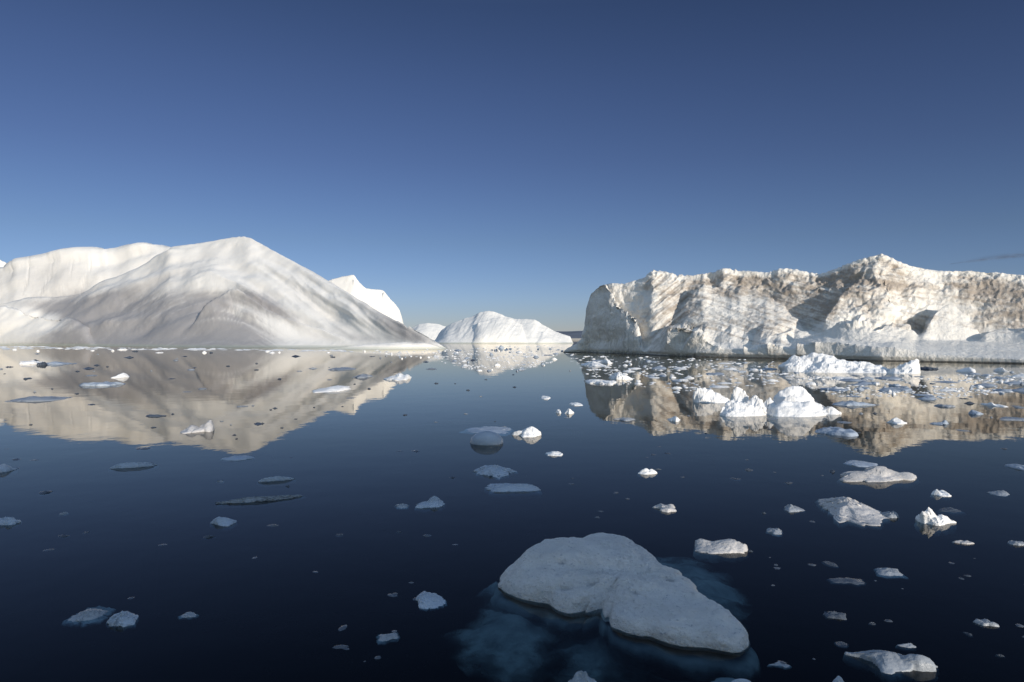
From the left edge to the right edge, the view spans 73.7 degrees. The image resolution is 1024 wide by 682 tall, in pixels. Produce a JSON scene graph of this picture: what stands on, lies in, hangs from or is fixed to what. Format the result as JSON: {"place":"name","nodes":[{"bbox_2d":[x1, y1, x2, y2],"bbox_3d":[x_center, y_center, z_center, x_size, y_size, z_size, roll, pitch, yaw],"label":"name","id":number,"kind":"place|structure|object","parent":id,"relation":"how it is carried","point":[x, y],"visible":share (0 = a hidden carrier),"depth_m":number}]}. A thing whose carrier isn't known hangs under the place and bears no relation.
{"place":"outdoors","nodes":[
{"label":"outdoors","id":0,"kind":"place"},
{"bbox_2d":[0,340,1023,681],"bbox_3d":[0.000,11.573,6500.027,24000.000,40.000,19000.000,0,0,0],"label":"water","id":1,"kind":"structure","parent":0,"point":[356,466],"depth_m":130.06},
{"bbox_2d":[0,464,17,477],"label":"ice chunk","id":2,"kind":"object","parent":1,"relation":"on","point":[6,470],"visible":1,"depth_m":15.58},
{"bbox_2d":[0,517,21,529],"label":"ice floe","id":3,"kind":"object","parent":1,"relation":"on","point":[7,523],"visible":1,"depth_m":11.10},
{"bbox_2d":[19,360,43,363],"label":"ice chunk","id":4,"kind":"object","parent":1,"relation":"on","point":[29,362],"visible":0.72,"depth_m":84.87},
{"bbox_2d":[5,396,70,401],"bbox_3d":[-23.673,2.912,34.386,2.387,0.322,2.860,0,0,0],"label":"ice floe","id":5,"kind":"object","parent":1,"relation":"on","point":[37,398],"visible":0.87,"depth_m":33.72},
{"bbox_2d":[37,491,53,495],"bbox_3d":[-9.189,2.978,13.382,0.262,0.078,0.371,0,0,8],"label":"ice chip","id":6,"kind":"object","parent":1,"relation":"on","point":[43,493],"visible":1,"depth_m":13.34},
{"bbox_2d":[47,361,75,364],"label":"ice chunk","id":7,"kind":"object","parent":1,"relation":"on","point":[52,363],"visible":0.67,"depth_m":83.88},
{"bbox_2d":[57,535,69,538],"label":"ice chip","id":8,"kind":"object","parent":1,"relation":"on","point":[62,536],"visible":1,"depth_m":10.41},
{"bbox_2d":[58,512,68,516],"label":"ice chip","id":9,"kind":"object","parent":1,"relation":"on","point":[63,514],"visible":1,"depth_m":11.74},
{"bbox_2d":[61,606,115,627],"bbox_3d":[-4.604,2.995,7.491,0.448,0.131,0.562,0,0,0],"label":"ice chunk","id":10,"kind":"object","parent":1,"relation":"on","point":[92,616],"visible":1,"depth_m":7.36},
{"bbox_2d":[79,381,124,385],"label":"ice floe","id":11,"kind":"object","parent":1,"relation":"on","point":[106,383],"visible":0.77,"depth_m":44.65},
{"bbox_2d":[111,373,129,377],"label":"ice chunk","id":12,"kind":"object","parent":1,"relation":"on","point":[122,375],"visible":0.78,"depth_m":54.29},
{"bbox_2d":[106,611,138,631],"bbox_3d":[-4.118,2.968,7.270,0.331,0.192,0.337,0,0,36],"label":"ice chunk","id":13,"kind":"object","parent":1,"relation":"on","point":[123,621],"visible":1,"depth_m":7.20},
{"bbox_2d":[108,462,158,473],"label":"ice chunk","id":14,"kind":"object","parent":1,"relation":"on","point":[131,467],"visible":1,"depth_m":16.03},
{"bbox_2d":[134,448,152,450],"bbox_3d":[-10.156,2.974,18.785,0.465,0.056,0.392,0,0,-5],"label":"ice chip","id":15,"kind":"object","parent":1,"relation":"on","point":[140,449],"visible":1,"depth_m":18.69},
{"bbox_2d":[145,414,167,417],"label":"ice chunk","id":16,"kind":"object","parent":1,"relation":"on","point":[154,416],"visible":1,"depth_m":26.68},
{"bbox_2d":[0,346,353,351],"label":"brash ice","id":17,"kind":"structure","parent":1,"relation":"on","point":[80,347],"depth_m":227.29},
{"bbox_2d":[177,612,198,620],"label":"ice chunk","id":18,"kind":"object","parent":1,"relation":"on","point":[189,616],"visible":1,"depth_m":7.39},
{"bbox_2d":[179,425,198,439],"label":"ice chunk","id":19,"kind":"object","parent":1,"relation":"on","point":[185,434],"visible":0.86,"depth_m":21.98},
{"bbox_2d":[191,420,214,441],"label":"ice chunk","id":20,"kind":"object","parent":1,"relation":"on","point":[205,431],"visible":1,"depth_m":22.27},
{"bbox_2d":[203,535,216,539],"bbox_3d":[-4.609,2.983,10.398,0.194,0.066,0.122,0,0,-36],"label":"ice chip","id":21,"kind":"object","parent":1,"relation":"on","point":[207,537],"visible":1,"depth_m":10.36},
{"bbox_2d":[210,517,236,531],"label":"ice chunk","id":22,"kind":"object","parent":1,"relation":"on","point":[224,524],"visible":1,"depth_m":11.09},
{"bbox_2d":[0,236,447,348],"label":"iceberg","id":23,"kind":"object","parent":1,"relation":"on","point":[243,291],"visible":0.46,"depth_m":351.88},
{"bbox_2d":[12,450,457,661],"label":"brash ice","id":24,"kind":"structure","parent":1,"relation":"on","point":[342,628],"depth_m":8.03},
{"bbox_2d":[219,455,254,461],"bbox_3d":[-6.915,2.969,17.276,0.649,0.113,0.714,0,0,25],"label":"ice floe","id":25,"kind":"object","parent":1,"relation":"on","point":[239,458],"visible":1,"depth_m":17.10},
{"bbox_2d":[215,495,306,507],"bbox_3d":[-4.673,2.993,12.758,1.635,0.186,0.200,0,0,-20],"label":"ice chunk","id":26,"kind":"object","parent":1,"relation":"on","point":[253,501],"visible":1,"depth_m":12.67},
{"bbox_2d":[257,476,295,486],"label":"ice chunk","id":27,"kind":"object","parent":1,"relation":"on","point":[274,481],"visible":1,"depth_m":14.52},
{"bbox_2d":[313,385,349,392],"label":"ice floe","id":28,"kind":"object","parent":1,"relation":"on","point":[335,388],"visible":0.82,"depth_m":40.04},
{"bbox_2d":[328,367,355,370],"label":"ice floe","id":29,"kind":"object","parent":1,"relation":"on","point":[344,368],"visible":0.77,"depth_m":68.50},
{"bbox_2d":[352,374,371,377],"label":"ice floe","id":30,"kind":"object","parent":1,"relation":"on","point":[362,376],"visible":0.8,"depth_m":54.26},
{"bbox_2d":[329,275,403,323],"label":"iceberg","id":31,"kind":"object","parent":1,"relation":"on","point":[381,301],"visible":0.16,"depth_m":438.33},
{"bbox_2d":[376,632,400,644],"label":"ice chunk","id":32,"kind":"object","parent":1,"relation":"on","point":[384,639],"visible":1,"depth_m":6.84},
{"bbox_2d":[384,373,411,380],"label":"ice chunk","id":33,"kind":"object","parent":1,"relation":"on","point":[398,376],"visible":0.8,"depth_m":51.62},
{"bbox_2d":[394,503,408,510],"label":"ice chunk","id":34,"kind":"object","parent":1,"relation":"on","point":[402,506],"visible":1,"depth_m":12.23},
{"bbox_2d":[412,323,445,339],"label":"iceberg","id":35,"kind":"object","parent":1,"relation":"on","point":[431,331],"visible":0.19,"depth_m":931.74},
{"bbox_2d":[414,496,445,513],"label":"ice chunk","id":36,"kind":"object","parent":1,"relation":"on","point":[434,505],"visible":1,"depth_m":12.25},
{"bbox_2d":[415,591,447,611],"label":"ice chunk","id":37,"kind":"object","parent":1,"relation":"on","point":[425,601],"visible":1,"depth_m":7.75},
{"bbox_2d":[369,344,560,369],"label":"brash ice","id":38,"kind":"structure","parent":1,"relation":"on","point":[486,357],"depth_m":125.62},
{"bbox_2d":[458,426,513,435],"bbox_3d":[-0.736,2.980,22.752,1.826,0.127,2.122,0,0,16],"label":"ice floe","id":39,"kind":"object","parent":1,"relation":"on","point":[503,431],"visible":0.85,"depth_m":22.46},
{"bbox_2d":[470,431,502,451],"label":"ice chunk","id":40,"kind":"object","parent":1,"relation":"on","point":[487,441],"visible":1,"depth_m":19.53},
{"bbox_2d":[473,465,517,481],"bbox_3d":[-0.407,2.947,15.515,0.954,0.269,1.413,0,0,-42],"label":"ice floe","id":41,"kind":"object","parent":1,"relation":"on","point":[498,473],"visible":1,"depth_m":15.26},
{"bbox_2d":[434,311,572,342],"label":"iceberg","id":42,"kind":"object","parent":1,"relation":"on","point":[487,327],"visible":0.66,"depth_m":586.56},
{"bbox_2d":[484,483,541,498],"bbox_3d":[0.024,3.011,13.805,1.176,0.277,0.793,0,0,0],"label":"ice chunk","id":43,"kind":"object","parent":1,"relation":"on","point":[506,491],"visible":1,"depth_m":13.54},
{"bbox_2d":[511,426,541,444],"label":"ice chunk","id":44,"kind":"object","parent":1,"relation":"on","point":[531,435],"visible":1,"depth_m":21.28},
{"bbox_2d":[545,451,562,457],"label":"ice chunk","id":45,"kind":"object","parent":1,"relation":"on","point":[555,454],"visible":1,"depth_m":17.72},
{"bbox_2d":[555,409,560,415],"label":"ice chunk","id":46,"kind":"object","parent":1,"relation":"on","point":[558,412],"visible":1,"depth_m":27.98},
{"bbox_2d":[564,409,574,417],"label":"ice chunk","id":47,"kind":"object","parent":1,"relation":"on","point":[569,413],"visible":0.94,"depth_m":27.78},
{"bbox_2d":[569,402,582,406],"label":"ice chunk","id":48,"kind":"object","parent":1,"relation":"on","point":[574,404],"visible":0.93,"depth_m":31.28},
{"bbox_2d":[568,670,596,681],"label":"ice chunk","id":49,"kind":"object","parent":1,"relation":"on","point":[581,676],"visible":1,"depth_m":5.88},
{"bbox_2d":[581,361,605,366],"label":"ice chunk","id":50,"kind":"object","parent":1,"relation":"on","point":[594,363],"visible":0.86,"depth_m":78.85},
{"bbox_2d":[583,379,616,384],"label":"ice floe","id":51,"kind":"object","parent":1,"relation":"on","point":[599,381],"visible":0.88,"depth_m":47.32},
{"bbox_2d":[602,358,611,363],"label":"ice chunk","id":52,"kind":"object","parent":1,"relation":"on","point":[606,361],"visible":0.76,"depth_m":86.43},
{"bbox_2d":[458,532,759,681],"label":"ice floe","id":53,"kind":"object","parent":1,"relation":"on","point":[603,607],"visible":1,"depth_m":7.55},
{"bbox_2d":[609,372,632,379],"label":"ice floe","id":54,"kind":"object","parent":1,"relation":"on","point":[618,375],"visible":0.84,"depth_m":51.82},
{"bbox_2d":[612,417,635,421],"bbox_3d":[4.198,2.939,25.640,0.769,0.177,0.707,0,0,43],"label":"ice floe","id":55,"kind":"object","parent":1,"relation":"on","point":[623,419],"visible":1,"depth_m":25.48},
{"bbox_2d":[637,468,657,479],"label":"ice chunk","id":56,"kind":"object","parent":1,"relation":"on","point":[645,474],"visible":1,"depth_m":15.26},
{"bbox_2d":[652,503,676,514],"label":"ice chunk","id":57,"kind":"object","parent":1,"relation":"on","point":[663,509],"visible":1,"depth_m":12.00},
{"bbox_2d":[667,416,680,423],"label":"ice chunk","id":58,"kind":"object","parent":1,"relation":"on","point":[674,420],"visible":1,"depth_m":25.18},
{"bbox_2d":[566,353,797,390],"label":"brash ice","id":59,"kind":"structure","parent":1,"relation":"on","point":[684,369],"depth_m":63.83},
{"bbox_2d":[686,387,729,456],"bbox_3d":[9.974,3.859,34.125,2.471,3.234,4.359,0,0,18],"label":"growler","id":60,"kind":"object","parent":1,"relation":"on","point":[703,421],"visible":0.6,"depth_m":32.40},
{"bbox_2d":[710,385,728,387],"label":"ice chip","id":61,"kind":"object","parent":1,"relation":"on","point":[717,386],"visible":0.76,"depth_m":43.21},
{"bbox_2d":[693,538,748,562],"bbox_3d":[2.970,3.005,9.794,0.794,0.305,0.489,0,0,0],"label":"ice chunk","id":62,"kind":"object","parent":1,"relation":"on","point":[726,550],"visible":1,"depth_m":9.64},
{"bbox_2d":[711,677,734,681],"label":"ice floe","id":63,"kind":"object","parent":1,"relation":"on","point":[723,679],"visible":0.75,"depth_m":6.05},
{"bbox_2d":[713,386,768,483],"bbox_3d":[9.678,3.679,28.672,2.399,3.582,5.840,0,0,19],"label":"growler","id":64,"kind":"object","parent":1,"relation":"on","point":[742,426],"visible":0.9,"depth_m":26.50},
{"bbox_2d":[731,678,750,681],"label":"ice chunk","id":65,"kind":"object","parent":1,"relation":"on","point":[741,680],"visible":1,"depth_m":5.89},
{"bbox_2d":[743,468,753,472],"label":"ice chip","id":66,"kind":"object","parent":1,"relation":"on","point":[747,470],"visible":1,"depth_m":15.62},
{"bbox_2d":[766,528,782,537],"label":"ice chunk","id":67,"kind":"object","parent":1,"relation":"on","point":[775,532],"visible":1,"depth_m":10.61},
{"bbox_2d":[767,661,791,669],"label":"ice chunk","id":68,"kind":"object","parent":1,"relation":"on","point":[778,664],"visible":1,"depth_m":6.29},
{"bbox_2d":[564,254,1023,363],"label":"iceberg","id":69,"kind":"object","parent":1,"relation":"on","point":[880,307],"visible":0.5,"depth_m":126.72},
{"bbox_2d":[783,504,804,514],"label":"ice chunk","id":70,"kind":"object","parent":1,"relation":"on","point":[790,509],"visible":1,"depth_m":11.96},
{"bbox_2d":[570,446,1023,663],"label":"brash ice","id":71,"kind":"structure","parent":1,"relation":"on","point":[887,620],"depth_m":9.08},
{"bbox_2d":[764,386,845,484],"bbox_3d":[12.151,3.675,28.813,3.523,3.599,6.732,0,0,26],"label":"growler","id":72,"kind":"object","parent":1,"relation":"on","point":[799,451],"visible":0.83,"depth_m":26.40},
{"bbox_2d":[821,561,838,568],"bbox_3d":[4.268,2.988,9.139,0.176,0.042,0.274,0,0,-22],"label":"ice chip","id":73,"kind":"object","parent":1,"relation":"on","point":[830,564],"visible":1,"depth_m":9.10},
{"bbox_2d":[820,388,846,390],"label":"ice chip","id":74,"kind":"object","parent":1,"relation":"on","point":[834,389],"visible":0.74,"depth_m":40.43},
{"bbox_2d":[778,352,889,372],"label":"growler","id":75,"kind":"object","parent":1,"relation":"on","point":[812,362],"visible":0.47,"depth_m":63.97},
{"bbox_2d":[822,611,846,621],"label":"ice chunk","id":76,"kind":"object","parent":1,"relation":"on","point":[834,616],"visible":1,"depth_m":7.36},
{"bbox_2d":[813,426,859,440],"bbox_3d":[10.511,2.975,21.998,1.222,0.334,1.625,0,0,-29],"label":"ice floe","id":77,"kind":"object","parent":1,"relation":"on","point":[837,433],"visible":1,"depth_m":21.64},
{"bbox_2d":[833,676,843,681],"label":"ice chunk","id":78,"kind":"object","parent":1,"relation":"on","point":[838,679],"visible":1,"depth_m":5.87},
{"bbox_2d":[834,641,848,647],"bbox_3d":[3.246,2.990,6.731,0.134,0.019,0.151,0,0,24],"label":"ice chip","id":79,"kind":"object","parent":1,"relation":"on","point":[840,644],"visible":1,"depth_m":6.71},
{"bbox_2d":[837,421,851,423],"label":"ice chip","id":80,"kind":"object","parent":1,"relation":"on","point":[842,422],"visible":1,"depth_m":24.64},
{"bbox_2d":[826,577,866,587],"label":"ice chunk","id":81,"kind":"object","parent":1,"relation":"on","point":[852,582],"visible":1,"depth_m":8.43},
{"bbox_2d":[815,496,889,530],"bbox_3d":[5.961,2.951,11.939,0.986,0.359,2.009,0,0,10],"label":"ice chunk","id":82,"kind":"object","parent":1,"relation":"on","point":[844,512],"visible":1,"depth_m":11.58},
{"bbox_2d":[840,378,865,380],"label":"ice chip","id":83,"kind":"object","parent":1,"relation":"on","point":[848,379],"visible":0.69,"depth_m":50.13},
{"bbox_2d":[832,401,874,405],"bbox_3d":[15.656,2.918,31.718,1.679,0.343,1.575,0,0,-16],"label":"ice floe","id":84,"kind":"object","parent":1,"relation":"on","point":[849,403],"visible":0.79,"depth_m":31.27},
{"bbox_2d":[843,460,878,467],"bbox_3d":[8.442,2.973,16.472,0.797,0.079,0.873,0,0,-28],"label":"ice floe","id":85,"kind":"object","parent":1,"relation":"on","point":[857,464],"visible":0.98,"depth_m":16.39},
{"bbox_2d":[837,466,919,491],"bbox_3d":[7.919,2.975,14.778,1.954,0.503,0.747,0,0,-10],"label":"ice chunk","id":86,"kind":"object","parent":1,"relation":"on","point":[876,478],"visible":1,"depth_m":14.56},
{"bbox_2d":[877,388,901,391],"bbox_3d":[22.258,2.892,40.151,1.411,0.296,1.463,0,0,41],"label":"ice chip","id":87,"kind":"object","parent":1,"relation":"on","point":[888,389],"visible":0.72,"depth_m":39.88},
{"bbox_2d":[880,511,899,520],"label":"ice chunk","id":88,"kind":"object","parent":1,"relation":"on","point":[893,516],"visible":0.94,"depth_m":11.53},
{"bbox_2d":[878,376,901,378],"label":"ice chip","id":89,"kind":"object","parent":1,"relation":"on","point":[886,377],"visible":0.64,"depth_m":52.23},
{"bbox_2d":[842,650,939,681],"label":"ice chunk","id":90,"kind":"object","parent":1,"relation":"on","point":[884,666],"visible":1,"depth_m":6.23},
{"bbox_2d":[873,567,908,579],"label":"ice chunk","id":91,"kind":"object","parent":1,"relation":"on","point":[888,573],"visible":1,"depth_m":8.72},
{"bbox_2d":[886,417,906,428],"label":"ice chunk","id":92,"kind":"object","parent":1,"relation":"on","point":[895,423],"visible":1,"depth_m":24.45},
{"bbox_2d":[893,388,911,389],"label":"ice chip","id":93,"kind":"object","parent":1,"relation":"on","point":[903,388],"visible":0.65,"depth_m":40.86},
{"bbox_2d":[887,359,920,373],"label":"growler","id":94,"kind":"object","parent":1,"relation":"on","point":[911,367],"visible":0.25,"depth_m":61.33},
{"bbox_2d":[895,643,916,651],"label":"ice chunk","id":95,"kind":"object","parent":1,"relation":"on","point":[908,647],"visible":1,"depth_m":6.67},
{"bbox_2d":[796,373,1023,397],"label":"brash ice","id":96,"kind":"structure","parent":1,"relation":"on","point":[973,375],"depth_m":43.25},
{"bbox_2d":[917,396,936,399],"bbox_3d":[21.050,2.909,34.670,1.009,0.238,0.936,0,0,-36],"label":"ice chip","id":97,"kind":"object","parent":1,"relation":"on","point":[929,398],"visible":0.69,"depth_m":34.40},
{"bbox_2d":[914,507,956,538],"bbox_3d":[6.934,2.973,11.184,0.600,0.498,0.388,0,0,31],"label":"ice chunk","id":98,"kind":"object","parent":1,"relation":"on","point":[929,523],"visible":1,"depth_m":11.14},
{"bbox_2d":[929,420,948,428],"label":"ice chunk","id":99,"kind":"object","parent":1,"relation":"on","point":[935,424],"visible":0.98,"depth_m":24.24},
{"bbox_2d":[930,489,951,500],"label":"ice chunk","id":100,"kind":"object","parent":1,"relation":"on","point":[940,495],"visible":1,"depth_m":13.15},
{"bbox_2d":[934,404,954,406],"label":"ice chunk","id":101,"kind":"object","parent":1,"relation":"on","point":[940,405],"visible":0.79,"depth_m":30.55},
{"bbox_2d":[931,381,958,382],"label":"ice chip","id":102,"kind":"object","parent":1,"relation":"on","point":[945,381],"visible":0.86,"depth_m":48.20},
{"bbox_2d":[936,507,966,516],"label":"ice chunk","id":103,"kind":"object","parent":1,"relation":"on","point":[950,512],"visible":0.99,"depth_m":11.90},
{"bbox_2d":[952,540,974,545],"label":"ice chunk","id":104,"kind":"object","parent":1,"relation":"on","point":[963,543],"visible":1,"depth_m":10.04},
{"bbox_2d":[956,367,975,372],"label":"ice chunk","id":105,"kind":"object","parent":1,"relation":"on","point":[969,369],"visible":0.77,"depth_m":63.64},
{"bbox_2d":[963,632,972,637],"bbox_3d":[4.656,2.991,6.961,0.065,0.031,0.116,0,0,-9],"label":"ice chip","id":106,"kind":"object","parent":1,"relation":"on","point":[970,635],"visible":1,"depth_m":6.95},
{"bbox_2d":[968,410,982,414],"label":"ice chunk","id":107,"kind":"object","parent":1,"relation":"on","point":[974,412],"visible":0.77,"depth_m":27.55},
{"bbox_2d":[973,383,996,385],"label":"ice chip","id":108,"kind":"object","parent":1,"relation":"on","point":[984,384],"visible":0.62,"depth_m":44.38},
{"bbox_2d":[973,619,999,629],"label":"ice chunk","id":109,"kind":"object","parent":1,"relation":"on","point":[984,623],"visible":1,"depth_m":7.17},
{"bbox_2d":[981,402,1007,406],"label":"ice chunk","id":110,"kind":"object","parent":1,"relation":"on","point":[993,404],"visible":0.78,"depth_m":30.98},
{"bbox_2d":[986,490,1009,496],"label":"ice chunk","id":111,"kind":"object","parent":1,"relation":"on","point":[1000,493],"visible":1,"depth_m":13.26},
{"bbox_2d":[993,367,1008,371],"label":"ice chunk","id":112,"kind":"object","parent":1,"relation":"on","point":[1001,369],"visible":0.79,"depth_m":64.71},
{"bbox_2d":[994,389,1011,391],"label":"ice chip","id":113,"kind":"object","parent":1,"relation":"on","point":[1006,390],"visible":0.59,"depth_m":39.86},
{"bbox_2d":[1000,417,1023,421],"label":"ice floe","id":114,"kind":"object","parent":1,"relation":"on","point":[1011,418],"visible":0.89,"depth_m":25.59},
{"bbox_2d":[1004,464,1023,472],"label":"ice floe","id":115,"kind":"object","parent":1,"relation":"on","point":[1017,467],"visible":1,"depth_m":15.94},
{"bbox_2d":[1006,381,1023,383],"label":"ice chip","id":116,"kind":"object","parent":1,"relation":"on","point":[1012,382],"visible":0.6,"depth_m":46.71},
{"bbox_2d":[1007,540,1023,547],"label":"ice chunk","id":117,"kind":"object","parent":1,"relation":"on","point":[1015,544],"visible":1,"depth_m":9.98},
{"bbox_2d":[1009,374,1023,377],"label":"ice chip","id":118,"kind":"object","parent":1,"relation":"on","point":[1020,375],"visible":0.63,"depth_m":54.75},
{"bbox_2d":[1010,388,1023,391],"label":"ice chip","id":119,"kind":"object","parent":1,"relation":"on","point":[1020,389],"visible":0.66,"depth_m":40.01},
{"bbox_2d":[0,0,1023,339],"label":"sky","id":120,"kind":"structure","parent":0,"point":[458,160]},
{"bbox_2d":[556,331,582,337],"bbox_3d":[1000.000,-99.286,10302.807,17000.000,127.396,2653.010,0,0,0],"label":"hills","id":121,"kind":"structure","parent":0,"point":[574,334],"depth_m":9482.27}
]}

